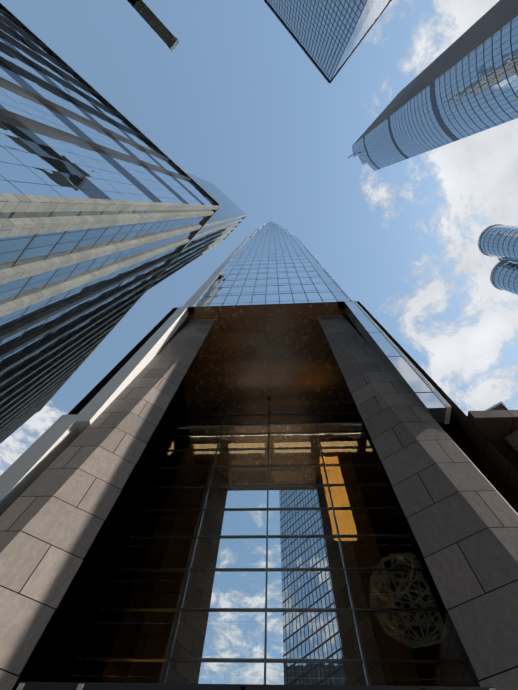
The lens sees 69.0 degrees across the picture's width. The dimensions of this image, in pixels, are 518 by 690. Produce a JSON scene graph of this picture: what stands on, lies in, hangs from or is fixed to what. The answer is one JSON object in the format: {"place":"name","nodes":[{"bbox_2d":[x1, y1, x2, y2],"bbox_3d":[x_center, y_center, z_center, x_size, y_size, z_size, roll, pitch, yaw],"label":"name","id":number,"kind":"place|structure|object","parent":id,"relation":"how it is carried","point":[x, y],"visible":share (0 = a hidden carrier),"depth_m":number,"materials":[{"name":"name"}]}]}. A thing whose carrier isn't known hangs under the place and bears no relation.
{"place":"outdoors","nodes":[
{"label":"outdoors","id":0,"kind":"place"},
{"bbox_2d":[127,0,174,45],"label":"crane jib","id":1,"kind":"object","parent":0,"point":[154,22],"visible":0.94,"depth_m":77.33,"materials":[{"name":"metal"}]},
{"bbox_2d":[168,37,178,50],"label":"crane boom tip","id":2,"kind":"object","parent":1,"relation":"attached to","point":[173,44],"visible":1,"depth_m":78.34,"materials":[{"name":"white metal"}]},
{"bbox_2d":[151,172,246,285],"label":"tall building","id":3,"kind":"structure","parent":0,"point":[229,209],"depth_m":187.76,"materials":[{"name":"glass"}]},
{"bbox_2d":[147,215,246,290],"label":"facade fins","id":4,"kind":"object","parent":3,"relation":"attached to","point":[188,251],"visible":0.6,"depth_m":145.26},
{"bbox_2d":[16,683,495,689],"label":"vestibule aluminium","id":5,"kind":"object","parent":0,"point":[21,685],"visible":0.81,"depth_m":4.92,"materials":[{"name":"grey metal"}]},
{"bbox_2d":[0,0,517,475],"label":"sky","id":6,"kind":"structure","parent":0,"point":[238,105],"materials":[{"name":"blue"}]},
{"bbox_2d":[264,0,391,82],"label":"building","id":7,"kind":"structure","parent":0,"point":[328,35],"depth_m":139.88,"materials":[{"name":"blue glass"}]},
{"label":"ground","id":8,"kind":"structure","parent":0,"visible":0},
{"bbox_2d":[0,210,212,429],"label":"window band","id":9,"kind":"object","parent":8,"relation":"on","point":[20,250],"depth_m":38.29,"materials":[{"name":"blue glass"}]},
{"bbox_2d":[0,320,214,689],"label":"pier","id":10,"kind":"structure","parent":8,"relation":"on","point":[53,516],"depth_m":10.34,"materials":[{"name":"stone"}]},
{"bbox_2d":[0,307,188,515],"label":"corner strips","id":11,"kind":"object","parent":10,"relation":"attached to","point":[23,472],"visible":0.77,"depth_m":14.06,"materials":[{"name":"silver metal"}]},
{"bbox_2d":[0,7,217,205],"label":"glass facade","id":12,"kind":"structure","parent":8,"relation":"on","point":[36,161],"depth_m":36.03,"materials":[{"name":"blue glass"}]},
{"bbox_2d":[0,3,219,443],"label":"building piers","id":13,"kind":"structure","parent":8,"relation":"on","point":[11,227],"depth_m":44.95,"materials":[{"name":"beige concrete"}]},
{"bbox_2d":[0,9,190,179],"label":"building fins","id":14,"kind":"object","parent":13,"relation":"attached to","point":[17,117],"visible":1,"depth_m":49.58,"materials":[{"name":"black metal"}]},
{"bbox_2d":[12,332,475,689],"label":"wall","id":15,"kind":"structure","parent":8,"relation":"on","point":[129,523],"depth_m":16.50,"materials":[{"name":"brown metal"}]},
{"bbox_2d":[21,682,493,689],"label":"vestibule frame","id":16,"kind":"object","parent":8,"relation":"on","point":[90,686],"visible":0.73,"depth_m":4.86,"materials":[{"name":"black metal"}]},
{"bbox_2d":[13,302,517,689],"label":"recess sides","id":17,"kind":"object","parent":8,"relation":"on","point":[498,470],"visible":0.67,"depth_m":14.82,"materials":[{"name":"brown metal"}]},
{"bbox_2d":[174,304,357,407],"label":"soffit","id":18,"kind":"structure","parent":17,"relation":"on","point":[259,356],"depth_m":31.93,"materials":[{"name":"brown stone"}]},
{"bbox_2d":[194,222,337,306],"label":"glass facade","id":19,"kind":"structure","parent":18,"relation":"on","point":[298,293],"depth_m":41.75,"materials":[{"name":"blue glass"}]},
{"bbox_2d":[183,222,268,313],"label":"tower strips","id":20,"kind":"object","parent":19,"relation":"attached to","point":[192,301],"visible":0.58,"depth_m":42.23,"materials":[{"name":"grey metal"}]},
{"bbox_2d":[194,222,336,306],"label":"window mullions","id":21,"kind":"object","parent":19,"relation":"attached to","point":[253,292],"visible":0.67,"depth_m":42.73,"materials":[{"name":"grey metal"}]},
{"bbox_2d":[273,222,348,308],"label":"tower strips","id":22,"kind":"object","parent":19,"relation":"attached to","point":[337,292],"visible":0.6,"depth_m":41.44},
{"bbox_2d":[274,222,451,423],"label":"wall edge trim","id":23,"kind":"structure","parent":19,"relation":"attached to","point":[434,391],"depth_m":18.25,"materials":[{"name":"grey metal"}]},
{"bbox_2d":[174,301,358,309],"bbox_3d":[0.503,-3.164,30.297,14.900,0.020,0.190,-2,-70,3],"label":"canopy edge","id":24,"kind":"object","parent":18,"relation":"attached to","point":[303,304],"depth_m":30.29,"materials":[{"name":"brown metal"}]},
{"bbox_2d":[76,404,462,685],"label":"lobby mullions","id":25,"kind":"object","parent":8,"relation":"on","point":[264,659],"visible":0.56,"depth_m":18.45,"materials":[{"name":"black metal"}]},
{"bbox_2d":[67,423,472,686],"bbox_3d":[0.332,11.272,17.083,14.900,28.360,0.001,-2,-70,3],"label":"lobby glass","id":26,"kind":"object","parent":25,"relation":"attached to","point":[411,635],"depth_m":17.72,"materials":[{"name":"clear glass"}]},
{"bbox_2d":[178,404,361,425],"bbox_3d":[0.848,5.922,31.888,14.900,3.140,0.001,-2,-70,3],"label":"lobby spandrel","id":27,"kind":"object","parent":25,"relation":"attached to","point":[278,419],"visible":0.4,"depth_m":31.84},
{"bbox_2d":[317,316,517,689],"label":"pier","id":28,"kind":"structure","parent":8,"relation":"on","point":[460,513],"depth_m":9.47,"materials":[{"name":"stone"}]},
{"bbox_2d":[344,301,445,423],"bbox_3d":[6.841,-0.262,22.018,0.700,17.100,0.700,-2,-70,3],"label":"glass panel","id":29,"kind":"object","parent":28,"relation":"attached to","point":[410,379],"visible":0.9,"depth_m":17.92,"materials":[{"name":"blue glass"}]},
{"bbox_2d":[352,16,517,170],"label":"building face","id":30,"kind":"object","parent":8,"relation":"on","point":[475,91],"visible":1,"depth_m":106.27},
{"bbox_2d":[352,0,517,145],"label":"skyscraper side wall","id":31,"kind":"structure","parent":8,"relation":"on","point":[496,17],"depth_m":122.75,"materials":[{"name":"grey concrete"}]},
{"bbox_2d":[480,225,517,261],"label":"skyscraper","id":32,"kind":"structure","parent":8,"relation":"on","point":[499,241],"depth_m":143.64,"materials":[{"name":"blue glass"}]},
{"bbox_2d":[478,224,500,256],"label":"rim","id":33,"kind":"object","parent":32,"relation":"attached to","point":[480,236],"visible":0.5,"depth_m":156.16,"materials":[{"name":"grey metal"}]},
{"bbox_2d":[492,260,517,294],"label":"skyscraper","id":34,"kind":"structure","parent":8,"relation":"on","point":[505,276],"depth_m":147.86,"materials":[{"name":"blue glass"}]},
{"bbox_2d":[490,259,506,289],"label":"rim","id":35,"kind":"object","parent":34,"relation":"attached to","point":[493,269],"visible":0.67,"depth_m":155.71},
{"bbox_2d":[492,404,517,455],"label":"neighbouring building","id":36,"kind":"structure","parent":8,"relation":"on","point":[511,439],"depth_m":13.99,"materials":[{"name":"stone"}]},
{"bbox_2d":[467,410,517,469],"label":"building wall","id":37,"kind":"structure","parent":36,"relation":"attached to","point":[496,427],"depth_m":14.12,"materials":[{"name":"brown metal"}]},
{"bbox_2d":[485,401,505,410],"bbox_3d":[11.913,5.184,16.479,0.979,0.120,7.134,-38,-76,14],"label":"roof edge","id":38,"kind":"object","parent":36,"relation":"attached to","point":[496,405],"visible":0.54,"depth_m":15.57,"materials":[{"name":"grey metal"}]}
]}

